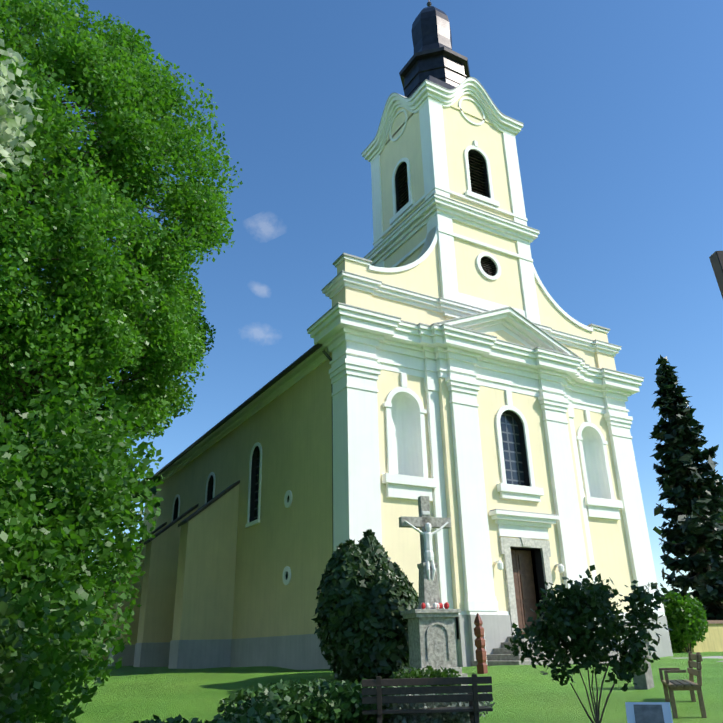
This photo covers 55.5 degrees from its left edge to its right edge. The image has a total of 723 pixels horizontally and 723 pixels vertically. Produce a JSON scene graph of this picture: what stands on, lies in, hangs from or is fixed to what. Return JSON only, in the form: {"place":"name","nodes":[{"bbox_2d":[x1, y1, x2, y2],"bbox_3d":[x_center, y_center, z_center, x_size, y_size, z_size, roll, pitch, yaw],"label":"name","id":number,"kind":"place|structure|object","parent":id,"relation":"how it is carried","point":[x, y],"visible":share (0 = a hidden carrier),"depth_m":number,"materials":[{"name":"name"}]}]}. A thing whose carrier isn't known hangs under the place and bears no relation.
{"place":"outdoors","nodes":[
{"label":"outdoors","id":0,"kind":"place"},
{"bbox_2d":[143,352,332,638],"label":"nave","id":1,"kind":"structure","parent":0,"point":[289,430],"depth_m":24.25,"materials":[{"name":"yellow paint"}]},
{"bbox_2d":[1,0,722,594],"label":"sky","id":2,"kind":"structure","parent":0,"point":[619,103],"materials":[{"name":"blue"}]},
{"bbox_2d":[34,652,722,722],"bbox_3d":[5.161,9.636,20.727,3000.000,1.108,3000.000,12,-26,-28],"label":"ground","id":3,"kind":"structure","parent":0,"point":[519,693],"depth_m":14.14,"materials":[{"name":"green plant"}]},
{"bbox_2d":[0,585,29,722],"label":"bush","id":4,"kind":"object","parent":3,"relation":"on","point":[10,640],"visible":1,"depth_m":6.54,"materials":[{"name":"green plant"}]},
{"bbox_2d":[0,38,43,178],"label":"tree","id":5,"kind":"object","parent":3,"relation":"on","point":[9,129],"visible":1,"depth_m":6.84,"materials":[{"name":"green plant"}]},
{"bbox_2d":[0,380,163,722],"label":"bush","id":6,"kind":"object","parent":3,"relation":"on","point":[51,570],"visible":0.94,"depth_m":10.36,"materials":[{"name":"green plant"}]},
{"bbox_2d":[30,390,160,539],"bbox_3d":[-18.331,6.543,33.630,15.712,16.491,13.619,2,-23,-8],"label":"tree","id":7,"kind":"object","parent":3,"relation":"on","point":[152,490],"depth_m":37.06,"materials":[{"name":"green plant"}]},
{"bbox_2d":[0,0,242,533],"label":"tree","id":8,"kind":"object","parent":3,"relation":"on","point":[136,314],"visible":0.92,"depth_m":18.08,"materials":[{"name":"green plant"}]},
{"bbox_2d":[67,346,329,669],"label":"nave trim","id":9,"kind":"structure","parent":3,"relation":"on","point":[182,616],"depth_m":26.59,"materials":[{"name":"yellow paint"}]},
{"bbox_2d":[151,343,321,479],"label":"roof","id":10,"kind":"structure","parent":9,"relation":"on","point":[296,362],"depth_m":27.28,"materials":[{"name":"brown"}]},
{"bbox_2d":[131,711,287,722],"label":"shrub","id":11,"kind":"object","parent":3,"relation":"on","point":[234,718],"visible":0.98,"depth_m":9.28,"materials":[{"name":"green plant"}]},
{"bbox_2d":[217,677,446,722],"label":"shrub","id":12,"kind":"object","parent":3,"relation":"on","point":[320,700],"visible":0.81,"depth_m":10.18,"materials":[{"name":"green plant"}]},
{"bbox_2d":[311,529,418,683],"bbox_3d":[0.179,5.909,16.358,2.488,3.736,2.775,12,-26,-28],"label":"bush","id":13,"kind":"object","parent":3,"relation":"on","point":[367,594],"visible":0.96,"depth_m":15.48,"materials":[{"name":"green plant"}]},
{"bbox_2d":[392,665,460,693],"bbox_3d":[1.185,6.286,13.119,1.322,0.900,1.278,12,-26,-28],"label":"shrub","id":14,"kind":"object","parent":3,"relation":"on","point":[427,671],"visible":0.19,"depth_m":12.99,"materials":[{"name":"green plant"}]},
{"bbox_2d":[361,674,492,722],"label":"dark bench","id":15,"kind":"object","parent":3,"relation":"on","point":[473,697],"visible":1,"depth_m":9.98,"materials":[{"name":"black wood"}]},
{"bbox_2d":[399,496,467,685],"bbox_3d":[1.481,5.087,15.068,1.200,4.250,1.000,5,-24,-15],"label":"crucifix","id":16,"kind":"object","parent":3,"relation":"on","point":[431,632],"visible":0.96,"depth_m":14.61,"materials":[{"name":"stone"}]},
{"bbox_2d":[382,692,494,722],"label":"shrub","id":17,"kind":"object","parent":3,"relation":"on","point":[455,717],"visible":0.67,"depth_m":10.24,"materials":[{"name":"green plant"}]},
{"bbox_2d":[474,613,487,673],"bbox_3d":[2.858,6.894,16.315,0.184,1.720,0.282,-19,-28,36],"label":"carved wooden post","id":18,"kind":"object","parent":3,"relation":"on","point":[480,645],"visible":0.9,"depth_m":16.27,"materials":[{"name":"brown wood"}]},
{"bbox_2d":[307,225,672,669],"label":"facade trim","id":19,"kind":"structure","parent":3,"relation":"on","point":[374,321],"depth_m":22.68,"materials":[{"name":"white paint"}]},
{"bbox_2d":[361,77,540,323],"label":"bell tower","id":20,"kind":"structure","parent":19,"relation":"on","point":[427,100],"depth_m":27.70,"materials":[{"name":"white paint"}]},
{"bbox_2d":[399,0,469,97],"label":"spire","id":21,"kind":"structure","parent":20,"relation":"on","point":[436,58],"depth_m":31.45,"materials":[{"name":"grey metal"}]},
{"bbox_2d":[438,378,592,635],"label":"wall","id":22,"kind":"structure","parent":19,"relation":"attached to","point":[491,401],"depth_m":22.50,"materials":[{"name":"yellow paint"}]},
{"bbox_2d":[471,636,650,665],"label":"stairs","id":23,"kind":"structure","parent":3,"relation":"on","point":[502,655],"depth_m":19.05,"materials":[{"name":"stone"}]},
{"bbox_2d":[504,565,671,722],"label":"young tree","id":24,"kind":"object","parent":3,"relation":"on","point":[573,611],"visible":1,"depth_m":9.80,"materials":[{"name":"green plant"}]},
{"bbox_2d":[629,646,653,689],"bbox_3d":[5.526,6.165,13.510,0.260,1.270,0.420,-19,-28,36],"label":"stone pedestal","id":25,"kind":"object","parent":3,"relation":"on","point":[645,681],"visible":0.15,"depth_m":13.35,"materials":[{"name":"grey stone"}]},
{"bbox_2d":[625,702,672,722],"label":"sign","id":26,"kind":"object","parent":3,"relation":"on","point":[648,712],"visible":1,"depth_m":8.72,"materials":[{"name":"grey"}]},
{"bbox_2d":[659,651,706,717],"bbox_3d":[5.404,5.507,11.518,0.599,1.170,1.600,-8,-24,16],"label":"wooden chair","id":27,"kind":"object","parent":3,"relation":"on","point":[672,686],"visible":0.98,"depth_m":11.12,"materials":[{"name":"brown wood"}]},
{"bbox_2d":[661,590,707,652],"bbox_3d":[14.664,11.915,31.247,2.090,2.956,2.344,-9,-24,19],"label":"hedge","id":28,"kind":"object","parent":3,"relation":"on","point":[687,622],"visible":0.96,"depth_m":30.83,"materials":[{"name":"green plant"}]},
{"bbox_2d":[649,355,722,648],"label":"spruce","id":29,"kind":"object","parent":3,"relation":"on","point":[691,489],"visible":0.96,"depth_m":38.43,"materials":[{"name":"green plant"}]},
{"bbox_2d":[672,496,722,558],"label":"tree","id":30,"kind":"object","parent":3,"relation":"on","point":[720,534],"visible":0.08,"depth_m":81.63,"materials":[{"name":"green plant"}]},
{"bbox_2d":[377,370,636,614],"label":"facade wall","id":31,"kind":"structure","parent":0,"point":[608,541],"depth_m":22.18,"materials":[{"name":"yellow paint"}]},
{"bbox_2d":[682,586,722,651],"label":"wall","id":32,"kind":"structure","parent":0,"point":[713,642],"depth_m":32.85,"materials":[{"name":"plaster"}]},
{"bbox_2d":[702,656,722,661],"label":"path","id":33,"kind":"structure","parent":0,"point":[719,657],"depth_m":20.73,"materials":[{"name":"grey concrete"}]},
{"bbox_2d":[709,251,722,297],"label":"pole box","id":34,"kind":"object","parent":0,"point":[716,259],"visible":1,"depth_m":11.57,"materials":[{"name":"grey metal"}]}
]}

